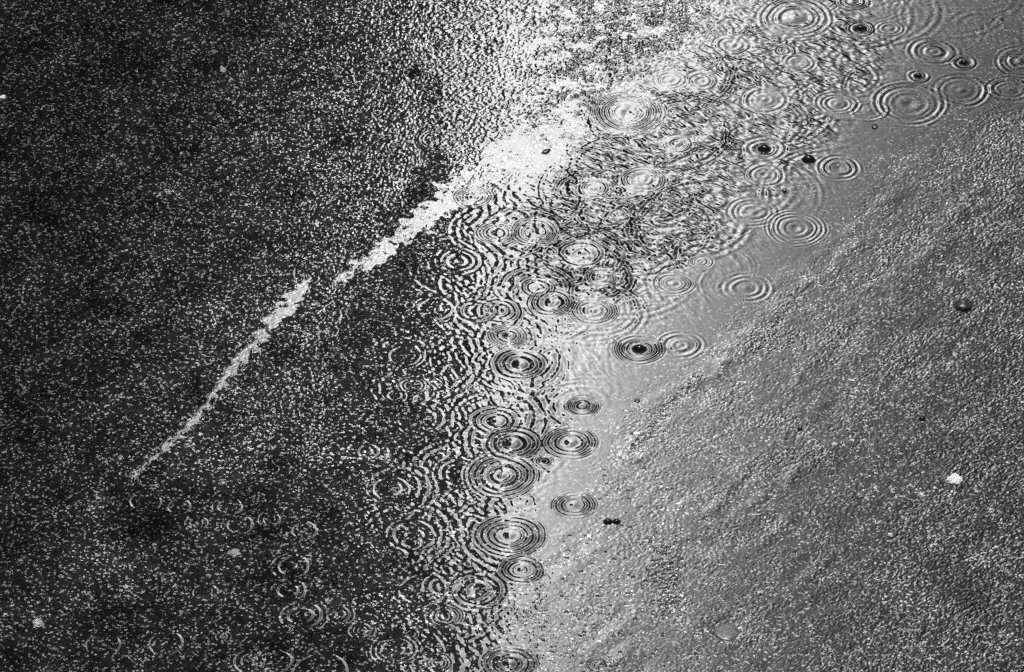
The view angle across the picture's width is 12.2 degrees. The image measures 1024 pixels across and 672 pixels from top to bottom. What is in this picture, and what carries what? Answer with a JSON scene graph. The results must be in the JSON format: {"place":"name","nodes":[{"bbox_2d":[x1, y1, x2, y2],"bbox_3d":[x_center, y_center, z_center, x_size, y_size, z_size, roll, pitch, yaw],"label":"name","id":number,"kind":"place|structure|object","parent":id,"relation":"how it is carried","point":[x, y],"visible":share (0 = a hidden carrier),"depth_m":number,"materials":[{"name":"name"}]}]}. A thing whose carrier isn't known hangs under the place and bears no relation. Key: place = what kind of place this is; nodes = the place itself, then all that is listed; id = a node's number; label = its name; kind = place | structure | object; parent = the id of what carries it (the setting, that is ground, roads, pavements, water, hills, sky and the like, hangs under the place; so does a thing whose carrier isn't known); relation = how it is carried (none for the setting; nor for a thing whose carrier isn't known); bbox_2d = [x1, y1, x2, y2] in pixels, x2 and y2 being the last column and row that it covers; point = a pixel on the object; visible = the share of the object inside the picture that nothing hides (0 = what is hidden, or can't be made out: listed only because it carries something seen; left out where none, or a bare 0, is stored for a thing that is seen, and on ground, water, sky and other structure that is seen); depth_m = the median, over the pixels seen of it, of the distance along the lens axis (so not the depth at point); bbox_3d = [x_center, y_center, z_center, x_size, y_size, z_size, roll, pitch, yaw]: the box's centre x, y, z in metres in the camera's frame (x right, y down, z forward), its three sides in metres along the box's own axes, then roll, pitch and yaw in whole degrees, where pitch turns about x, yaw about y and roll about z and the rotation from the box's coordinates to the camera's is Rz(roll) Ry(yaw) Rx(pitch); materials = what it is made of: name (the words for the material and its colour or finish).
{"place":"outdoors","nodes":[
{"label":"outdoors","id":0,"kind":"place"},
{"bbox_2d":[127,410,144,420],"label":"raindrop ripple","id":1,"kind":"object","parent":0,"point":[136,415],"visible":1,"depth_m":8.79,"materials":[{"name":"liquid"}]},
{"bbox_2d":[0,0,1016,671],"bbox_3d":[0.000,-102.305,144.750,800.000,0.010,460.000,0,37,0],"label":"road","id":2,"kind":"structure","parent":0,"point":[178,210],"depth_m":9.24,"materials":[{"name":"grey asphalt"}]},
{"bbox_2d":[79,631,123,659],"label":"raindrop ripple","id":3,"kind":"object","parent":2,"relation":"on","point":[99,645],"visible":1,"depth_m":8.27,"materials":[{"name":"liquid"}]},
{"bbox_2d":[124,489,163,512],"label":"raindrop ripple","id":4,"kind":"object","parent":2,"relation":"on","point":[144,501],"visible":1,"depth_m":8.59,"materials":[{"name":"liquid"}]},
{"bbox_2d":[139,628,188,659],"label":"raindrop ripple","id":5,"kind":"object","parent":2,"relation":"on","point":[162,643],"visible":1,"depth_m":8.28,"materials":[{"name":"liquid"}]},
{"bbox_2d":[161,496,193,516],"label":"raindrop ripple","id":6,"kind":"object","parent":2,"relation":"on","point":[174,506],"visible":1,"depth_m":8.57,"materials":[{"name":"liquid"}]},
{"bbox_2d":[182,513,212,532],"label":"raindrop ripple","id":7,"kind":"object","parent":2,"relation":"on","point":[197,522],"visible":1,"depth_m":8.54,"materials":[{"name":"liquid"}]},
{"bbox_2d":[186,581,221,603],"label":"raindrop ripple","id":8,"kind":"object","parent":2,"relation":"on","point":[202,592],"visible":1,"depth_m":8.38,"materials":[{"name":"liquid"}]},
{"bbox_2d":[211,629,233,643],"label":"raindrop ripple","id":9,"kind":"object","parent":2,"relation":"on","point":[222,636],"visible":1,"depth_m":8.29,"materials":[{"name":"liquid"}]},
{"bbox_2d":[211,496,245,516],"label":"raindrop ripple","id":10,"kind":"object","parent":2,"relation":"on","point":[225,506],"visible":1,"depth_m":8.57,"materials":[{"name":"liquid"}]},
{"bbox_2d":[220,513,256,536],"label":"raindrop ripple","id":11,"kind":"object","parent":2,"relation":"on","point":[239,525],"visible":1,"depth_m":8.53,"materials":[{"name":"liquid"}]},
{"bbox_2d":[230,648,262,671],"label":"raindrop ripple","id":12,"kind":"object","parent":2,"relation":"on","point":[246,660],"visible":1,"depth_m":8.24,"materials":[{"name":"liquid"}]},
{"bbox_2d":[254,510,285,528],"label":"raindrop ripple","id":13,"kind":"object","parent":2,"relation":"on","point":[271,519],"visible":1,"depth_m":8.54,"materials":[{"name":"liquid"}]},
{"bbox_2d":[261,647,294,671],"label":"raindrop ripple","id":14,"kind":"object","parent":2,"relation":"on","point":[275,659],"visible":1,"depth_m":8.24,"materials":[{"name":"liquid"}]},
{"bbox_2d":[270,578,309,601],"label":"raindrop ripple","id":15,"kind":"object","parent":2,"relation":"on","point":[287,589],"visible":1,"depth_m":8.39,"materials":[{"name":"liquid"}]},
{"bbox_2d":[270,552,313,578],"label":"raindrop ripple","id":16,"kind":"object","parent":2,"relation":"on","point":[288,565],"visible":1,"depth_m":8.44,"materials":[{"name":"liquid"}]},
{"bbox_2d":[276,597,327,632],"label":"raindrop ripple","id":17,"kind":"object","parent":2,"relation":"on","point":[305,615],"visible":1,"depth_m":8.33,"materials":[{"name":"liquid"}]},
{"bbox_2d":[285,519,320,541],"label":"raindrop ripple","id":18,"kind":"object","parent":2,"relation":"on","point":[301,530],"visible":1,"depth_m":8.52,"materials":[{"name":"liquid"}]},
{"bbox_2d":[287,651,352,671],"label":"raindrop ripple","id":19,"kind":"object","parent":2,"relation":"on","point":[318,661],"visible":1,"depth_m":8.23,"materials":[{"name":"liquid"}]},
{"bbox_2d":[326,604,354,624],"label":"raindrop ripple","id":20,"kind":"object","parent":2,"relation":"on","point":[337,614],"visible":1,"depth_m":8.34,"materials":[{"name":"liquid"}]},
{"bbox_2d":[346,620,375,639],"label":"raindrop ripple","id":21,"kind":"object","parent":2,"relation":"on","point":[361,630],"visible":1,"depth_m":8.30,"materials":[{"name":"liquid"}]},
{"bbox_2d":[353,443,380,459],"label":"raindrop ripple","id":22,"kind":"object","parent":2,"relation":"on","point":[367,451],"visible":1,"depth_m":8.70,"materials":[{"name":"liquid"}]},
{"bbox_2d":[365,473,413,504],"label":"raindrop ripple","id":23,"kind":"object","parent":2,"relation":"on","point":[389,488],"visible":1,"depth_m":8.62,"materials":[{"name":"liquid"}]},
{"bbox_2d":[366,631,422,667],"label":"raindrop ripple","id":24,"kind":"object","parent":2,"relation":"on","point":[398,649],"visible":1,"depth_m":8.26,"materials":[{"name":"liquid"}]},
{"bbox_2d":[382,386,409,403],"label":"raindrop ripple","id":25,"kind":"object","parent":2,"relation":"on","point":[395,395],"visible":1,"depth_m":8.83,"materials":[{"name":"liquid"}]},
{"bbox_2d":[384,344,423,367],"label":"raindrop ripple","id":26,"kind":"object","parent":2,"relation":"on","point":[403,355],"visible":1,"depth_m":8.93,"materials":[{"name":"liquid"}]},
{"bbox_2d":[394,375,429,395],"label":"raindrop ripple","id":27,"kind":"object","parent":2,"relation":"on","point":[414,385],"visible":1,"depth_m":8.86,"materials":[{"name":"liquid"}]},
{"bbox_2d":[403,629,420,639],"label":"raindrop ripple","id":28,"kind":"object","parent":2,"relation":"on","point":[412,634],"visible":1,"depth_m":8.29,"materials":[{"name":"liquid"}]},
{"bbox_2d":[384,517,440,552],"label":"raindrop ripple","id":29,"kind":"object","parent":2,"relation":"on","point":[425,534],"visible":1,"depth_m":8.51,"materials":[{"name":"liquid"}]},
{"bbox_2d":[390,568,445,608],"bbox_3d":[-0.164,0.443,8.392,0.101,0.001,0.111,0,37,0],"label":"raindrop ripple","id":30,"kind":"object","parent":2,"relation":"on","point":[412,589],"visible":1,"depth_m":8.39,"materials":[{"name":"liquid"}]},
{"bbox_2d":[410,295,456,322],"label":"raindrop ripple","id":31,"kind":"object","parent":2,"relation":"on","point":[433,309],"visible":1,"depth_m":9.05,"materials":[{"name":"liquid"}]},
{"bbox_2d":[424,653,452,671],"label":"raindrop ripple","id":32,"kind":"object","parent":2,"relation":"on","point":[437,662],"visible":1,"depth_m":8.23,"materials":[{"name":"liquid"}]},
{"bbox_2d":[415,125,465,153],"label":"raindrop ripple","id":33,"kind":"object","parent":2,"relation":"on","point":[439,139],"visible":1,"depth_m":9.50,"materials":[{"name":"liquid"}]},
{"bbox_2d":[420,600,466,631],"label":"raindrop ripple","id":34,"kind":"object","parent":2,"relation":"on","point":[444,616],"visible":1,"depth_m":8.33,"materials":[{"name":"liquid"}]},
{"bbox_2d":[433,573,455,599],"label":"raindrop ripple","id":35,"kind":"object","parent":2,"relation":"on","point":[444,584],"visible":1,"depth_m":8.40,"materials":[{"name":"liquid"}]},
{"bbox_2d":[437,88,458,99],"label":"raindrop ripple","id":36,"kind":"object","parent":2,"relation":"on","point":[448,94],"visible":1,"depth_m":9.62,"materials":[{"name":"liquid"}]},
{"bbox_2d":[430,455,477,490],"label":"raindrop ripple","id":37,"kind":"object","parent":2,"relation":"on","point":[456,472],"visible":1,"depth_m":8.65,"materials":[{"name":"liquid"}]},
{"bbox_2d":[432,245,485,276],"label":"raindrop ripple","id":38,"kind":"object","parent":2,"relation":"on","point":[458,261],"visible":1,"depth_m":9.17,"materials":[{"name":"liquid"}]},
{"bbox_2d":[450,74,477,89],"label":"raindrop ripple","id":39,"kind":"object","parent":2,"relation":"on","point":[463,82],"visible":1,"depth_m":9.66,"materials":[{"name":"liquid"}]},
{"bbox_2d":[455,297,486,323],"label":"raindrop ripple","id":40,"kind":"object","parent":2,"relation":"on","point":[473,310],"visible":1,"depth_m":9.04,"materials":[{"name":"liquid"}]},
{"bbox_2d":[452,185,493,208],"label":"raindrop ripple","id":41,"kind":"object","parent":2,"relation":"on","point":[472,197],"visible":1,"depth_m":9.34,"materials":[{"name":"liquid"}]},
{"bbox_2d":[447,569,509,611],"bbox_3d":[-0.059,0.445,8.388,0.109,0.001,0.115,0,37,0],"label":"raindrop ripple","id":42,"kind":"object","parent":2,"relation":"on","point":[476,590],"visible":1,"depth_m":8.39,"materials":[{"name":"liquid"}]},
{"bbox_2d":[475,220,513,244],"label":"raindrop ripple","id":43,"kind":"object","parent":2,"relation":"on","point":[496,232],"visible":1,"depth_m":9.24,"materials":[{"name":"liquid"}]},
{"bbox_2d":[470,405,521,434],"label":"raindrop ripple","id":44,"kind":"object","parent":2,"relation":"on","point":[489,419],"visible":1,"depth_m":8.78,"materials":[{"name":"liquid"}]},
{"bbox_2d":[486,297,522,324],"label":"raindrop ripple","id":45,"kind":"object","parent":2,"relation":"on","point":[501,310],"visible":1,"depth_m":9.04,"materials":[{"name":"liquid"}]},
{"bbox_2d":[470,453,541,499],"bbox_3d":[-0.011,0.253,8.643,0.128,0.001,0.134,0,37,0],"label":"raindrop ripple","id":46,"kind":"object","parent":2,"relation":"on","point":[503,478],"visible":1,"depth_m":8.64,"materials":[{"name":"liquid"}]},
{"bbox_2d":[486,322,529,348],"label":"raindrop ripple","id":47,"kind":"object","parent":2,"relation":"on","point":[507,335],"visible":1,"depth_m":8.98,"materials":[{"name":"liquid"}]},
{"bbox_2d":[473,513,545,558],"bbox_3d":[-0.005,0.354,8.509,0.129,0.001,0.130,0,37,0],"label":"raindrop ripple","id":48,"kind":"object","parent":2,"relation":"on","point":[503,535],"visible":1,"depth_m":8.51,"materials":[{"name":"liquid"}]},
{"bbox_2d":[481,645,537,671],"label":"raindrop ripple","id":49,"kind":"object","parent":2,"relation":"on","point":[508,658],"visible":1,"depth_m":8.24,"materials":[{"name":"liquid"}]},
{"bbox_2d":[482,426,542,457],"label":"raindrop ripple","id":50,"kind":"object","parent":2,"relation":"on","point":[522,442],"visible":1,"depth_m":8.72,"materials":[{"name":"liquid"}]},
{"bbox_2d":[490,345,549,381],"bbox_3d":[0.015,0.051,8.911,0.110,0.001,0.113,0,37,0],"label":"raindrop ripple","id":51,"kind":"object","parent":2,"relation":"on","point":[520,363],"visible":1,"depth_m":8.91,"materials":[{"name":"liquid"}]},
{"bbox_2d":[498,555,544,584],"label":"raindrop ripple","id":52,"kind":"object","parent":2,"relation":"on","point":[523,570],"visible":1,"depth_m":8.43,"materials":[{"name":"liquid"}]},
{"bbox_2d":[49,0,1023,671],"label":"puddle water","id":53,"kind":"structure","parent":2,"relation":"on","point":[771,540],"depth_m":8.83,"materials":[{"name":"grey liquid"}]},
{"bbox_2d":[687,253,715,269],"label":"raindrop ripple","id":54,"kind":"object","parent":53,"relation":"on","point":[701,261],"visible":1,"depth_m":9.17,"materials":[{"name":"liquid"}]},
{"bbox_2d":[716,270,774,304],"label":"raindrop ripple","id":55,"kind":"object","parent":53,"relation":"on","point":[743,287],"visible":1,"depth_m":9.10,"materials":[{"name":"liquid"}]},
{"bbox_2d":[518,277,554,296],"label":"raindrop ripple","id":56,"kind":"object","parent":2,"relation":"on","point":[530,286],"visible":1,"depth_m":9.10,"materials":[{"name":"liquid"}]},
{"bbox_2d":[511,216,561,247],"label":"raindrop ripple","id":57,"kind":"object","parent":2,"relation":"on","point":[533,232],"visible":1,"depth_m":9.25,"materials":[{"name":"liquid"}]},
{"bbox_2d":[525,287,575,317],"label":"raindrop ripple","id":58,"kind":"object","parent":2,"relation":"on","point":[555,302],"visible":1,"depth_m":9.06,"materials":[{"name":"liquid"}]},
{"bbox_2d":[542,425,598,459],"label":"raindrop ripple","id":59,"kind":"object","parent":2,"relation":"on","point":[571,442],"visible":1,"depth_m":8.72,"materials":[{"name":"liquid"}]},
{"bbox_2d":[551,490,597,519],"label":"raindrop ripple","id":60,"kind":"object","parent":2,"relation":"on","point":[574,504],"visible":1,"depth_m":8.58,"materials":[{"name":"liquid"}]},
{"bbox_2d":[555,238,607,268],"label":"raindrop ripple","id":61,"kind":"object","parent":2,"relation":"on","point":[580,253],"visible":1,"depth_m":9.19,"materials":[{"name":"liquid"}]},
{"bbox_2d":[565,395,599,416],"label":"raindrop ripple","id":62,"kind":"object","parent":2,"relation":"on","point":[582,405],"visible":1,"depth_m":8.81,"materials":[{"name":"liquid"}]},
{"bbox_2d":[566,295,619,326],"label":"raindrop ripple","id":63,"kind":"object","parent":2,"relation":"on","point":[593,310],"visible":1,"depth_m":9.04,"materials":[{"name":"liquid"}]},
{"bbox_2d":[575,177,611,198],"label":"raindrop ripple","id":64,"kind":"object","parent":2,"relation":"on","point":[593,187],"visible":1,"depth_m":9.36,"materials":[{"name":"liquid"}]},
{"bbox_2d":[585,656,613,671],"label":"raindrop ripple","id":65,"kind":"object","parent":2,"relation":"on","point":[599,664],"visible":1,"depth_m":8.23,"materials":[{"name":"liquid"}]},
{"bbox_2d":[584,266,617,286],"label":"raindrop ripple","id":66,"kind":"object","parent":2,"relation":"on","point":[600,277],"visible":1,"depth_m":9.13,"materials":[{"name":"liquid"}]},
{"bbox_2d":[587,90,667,135],"bbox_3d":[0.231,-0.446,9.571,0.162,0.001,0.161,0,37,0],"label":"raindrop ripple","id":67,"kind":"object","parent":2,"relation":"on","point":[627,113],"visible":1,"depth_m":9.57,"materials":[{"name":"liquid"}]},
{"bbox_2d":[614,333,661,364],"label":"raindrop ripple","id":68,"kind":"object","parent":2,"relation":"on","point":[639,349],"visible":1,"depth_m":8.94,"materials":[{"name":"liquid"}]},
{"bbox_2d":[617,164,669,195],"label":"raindrop ripple","id":69,"kind":"object","parent":2,"relation":"on","point":[643,180],"visible":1,"depth_m":9.38,"materials":[{"name":"liquid"}]},
{"bbox_2d":[650,69,685,90],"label":"raindrop ripple","id":70,"kind":"object","parent":2,"relation":"on","point":[669,79],"visible":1,"depth_m":9.67,"materials":[{"name":"liquid"}]},
{"bbox_2d":[650,270,694,296],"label":"raindrop ripple","id":71,"kind":"object","parent":2,"relation":"on","point":[671,283],"visible":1,"depth_m":9.11,"materials":[{"name":"liquid"}]},
{"bbox_2d":[660,134,694,152],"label":"raindrop ripple","id":72,"kind":"object","parent":2,"relation":"on","point":[676,143],"visible":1,"depth_m":9.48,"materials":[{"name":"liquid"}]},
{"bbox_2d":[656,329,705,360],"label":"raindrop ripple","id":73,"kind":"object","parent":2,"relation":"on","point":[680,345],"visible":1,"depth_m":8.96,"materials":[{"name":"liquid"}]},
{"bbox_2d":[685,70,721,91],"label":"raindrop ripple","id":74,"kind":"object","parent":2,"relation":"on","point":[701,80],"visible":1,"depth_m":9.66,"materials":[{"name":"liquid"}]},
{"bbox_2d":[713,624,738,640],"bbox_3d":[0.372,0.511,8.298,0.044,0.004,0.043,-25,43,-29],"label":"grey stone","id":75,"kind":"object","parent":2,"relation":"on","point":[726,632],"visible":1,"depth_m":8.29,"materials":[{"name":"grey stone"}]},
{"bbox_2d":[710,33,752,56],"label":"raindrop ripple","id":76,"kind":"object","parent":2,"relation":"on","point":[732,45],"visible":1,"depth_m":9.77,"materials":[{"name":"liquid"}]},
{"bbox_2d":[737,0,761,6],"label":"raindrop ripple","id":77,"kind":"object","parent":2,"relation":"on","point":[751,3],"visible":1,"depth_m":9.89,"materials":[{"name":"liquid"}]},
{"bbox_2d":[722,194,781,229],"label":"raindrop ripple","id":78,"kind":"object","parent":2,"relation":"on","point":[751,211],"visible":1,"depth_m":9.30,"materials":[{"name":"liquid"}]},
{"bbox_2d":[738,84,789,113],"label":"raindrop ripple","id":79,"kind":"object","parent":2,"relation":"on","point":[764,99],"visible":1,"depth_m":9.61,"materials":[{"name":"liquid"}]},
{"bbox_2d":[739,135,788,161],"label":"raindrop ripple","id":80,"kind":"object","parent":2,"relation":"on","point":[762,148],"visible":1,"depth_m":9.47,"materials":[{"name":"liquid"}]},
{"bbox_2d":[742,162,785,187],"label":"raindrop ripple","id":81,"kind":"object","parent":2,"relation":"on","point":[764,174],"visible":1,"depth_m":9.40,"materials":[{"name":"liquid"}]},
{"bbox_2d":[771,44,796,56],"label":"raindrop ripple","id":82,"kind":"object","parent":2,"relation":"on","point":[783,50],"visible":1,"depth_m":9.75,"materials":[{"name":"liquid"}]},
{"bbox_2d":[752,0,837,40],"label":"raindrop ripple","id":83,"kind":"object","parent":2,"relation":"on","point":[798,20],"visible":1,"depth_m":9.85,"materials":[{"name":"liquid"}]},
{"bbox_2d":[762,208,829,247],"bbox_3d":[0.549,-0.209,9.256,0.133,0.001,0.130,0,37,0],"label":"raindrop ripple","id":84,"kind":"object","parent":2,"relation":"on","point":[797,228],"visible":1,"depth_m":9.25,"materials":[{"name":"liquid"}]},
{"bbox_2d":[780,52,817,72],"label":"raindrop ripple","id":85,"kind":"object","parent":2,"relation":"on","point":[794,62],"visible":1,"depth_m":9.71,"materials":[{"name":"liquid"}]},
{"bbox_2d":[813,90,858,116],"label":"raindrop ripple","id":86,"kind":"object","parent":2,"relation":"on","point":[835,103],"visible":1,"depth_m":9.60,"materials":[{"name":"liquid"}]},
{"bbox_2d":[814,154,863,181],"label":"raindrop ripple","id":87,"kind":"object","parent":2,"relation":"on","point":[838,167],"visible":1,"depth_m":9.42,"materials":[{"name":"liquid"}]},
{"bbox_2d":[834,0,872,11],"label":"raindrop ripple","id":88,"kind":"object","parent":2,"relation":"on","point":[854,5],"visible":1,"depth_m":9.89,"materials":[{"name":"liquid"}]},
{"bbox_2d":[845,20,873,36],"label":"raindrop ripple","id":89,"kind":"object","parent":2,"relation":"on","point":[859,28],"visible":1,"depth_m":9.81,"materials":[{"name":"liquid"}]},
{"bbox_2d":[850,98,884,122],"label":"raindrop ripple","id":90,"kind":"object","parent":2,"relation":"on","point":[869,110],"visible":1,"depth_m":9.57,"materials":[{"name":"liquid"}]},
{"bbox_2d":[873,19,906,37],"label":"raindrop ripple","id":91,"kind":"object","parent":2,"relation":"on","point":[888,28],"visible":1,"depth_m":9.81,"materials":[{"name":"liquid"}]},
{"bbox_2d":[868,79,951,127],"bbox_3d":[0.793,-0.464,9.595,0.151,0.001,0.171,-15,39,-19],"label":"raindrop ripple","id":92,"kind":"object","parent":2,"relation":"on","point":[906,103],"visible":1,"depth_m":9.60,"materials":[{"name":"liquid"}]},
{"bbox_2d":[905,69,931,82],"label":"raindrop ripple","id":93,"kind":"object","parent":2,"relation":"on","point":[919,75],"visible":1,"depth_m":9.68,"materials":[{"name":"liquid"}]},
{"bbox_2d":[905,36,961,66],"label":"raindrop ripple","id":94,"kind":"object","parent":2,"relation":"on","point":[931,51],"visible":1,"depth_m":9.75,"materials":[{"name":"liquid"}]},
{"bbox_2d":[945,473,962,484],"bbox_3d":[0.798,0.257,8.634,0.029,0.009,0.031,23,43,27],"label":"pale stone","id":95,"kind":"object","parent":2,"relation":"on","point":[954,478],"visible":1,"depth_m":8.63,"materials":[{"name":"white stone"}]},
{"bbox_2d":[930,73,989,108],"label":"raindrop ripple","id":96,"kind":"object","parent":2,"relation":"on","point":[960,90],"visible":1,"depth_m":9.63,"materials":[{"name":"liquid"}]},
{"bbox_2d":[954,298,971,310],"bbox_3d":[0.853,-0.060,9.054,0.036,0.011,0.035,-23,43,-27],"label":"dark stone","id":97,"kind":"object","parent":2,"relation":"on","point":[963,304],"visible":1,"depth_m":9.05,"materials":[{"name":"black stone"}]},
{"bbox_2d":[950,54,977,69],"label":"raindrop ripple","id":98,"kind":"object","parent":2,"relation":"on","point":[962,62],"visible":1,"depth_m":9.71,"materials":[{"name":"liquid"}]},
{"bbox_2d":[987,76,1023,102],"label":"raindrop ripple","id":99,"kind":"object","parent":2,"relation":"on","point":[1006,89],"visible":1,"depth_m":9.64,"materials":[{"name":"liquid"}]},
{"bbox_2d":[990,45,1023,78],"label":"raindrop ripple","id":100,"kind":"object","parent":2,"relation":"on","point":[1007,61],"visible":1,"depth_m":9.72,"materials":[{"name":"liquid"}]},
{"bbox_2d":[558,131,576,140],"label":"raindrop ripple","id":101,"kind":"object","parent":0,"point":[567,136],"visible":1,"depth_m":9.51,"materials":[{"name":"liquid"}]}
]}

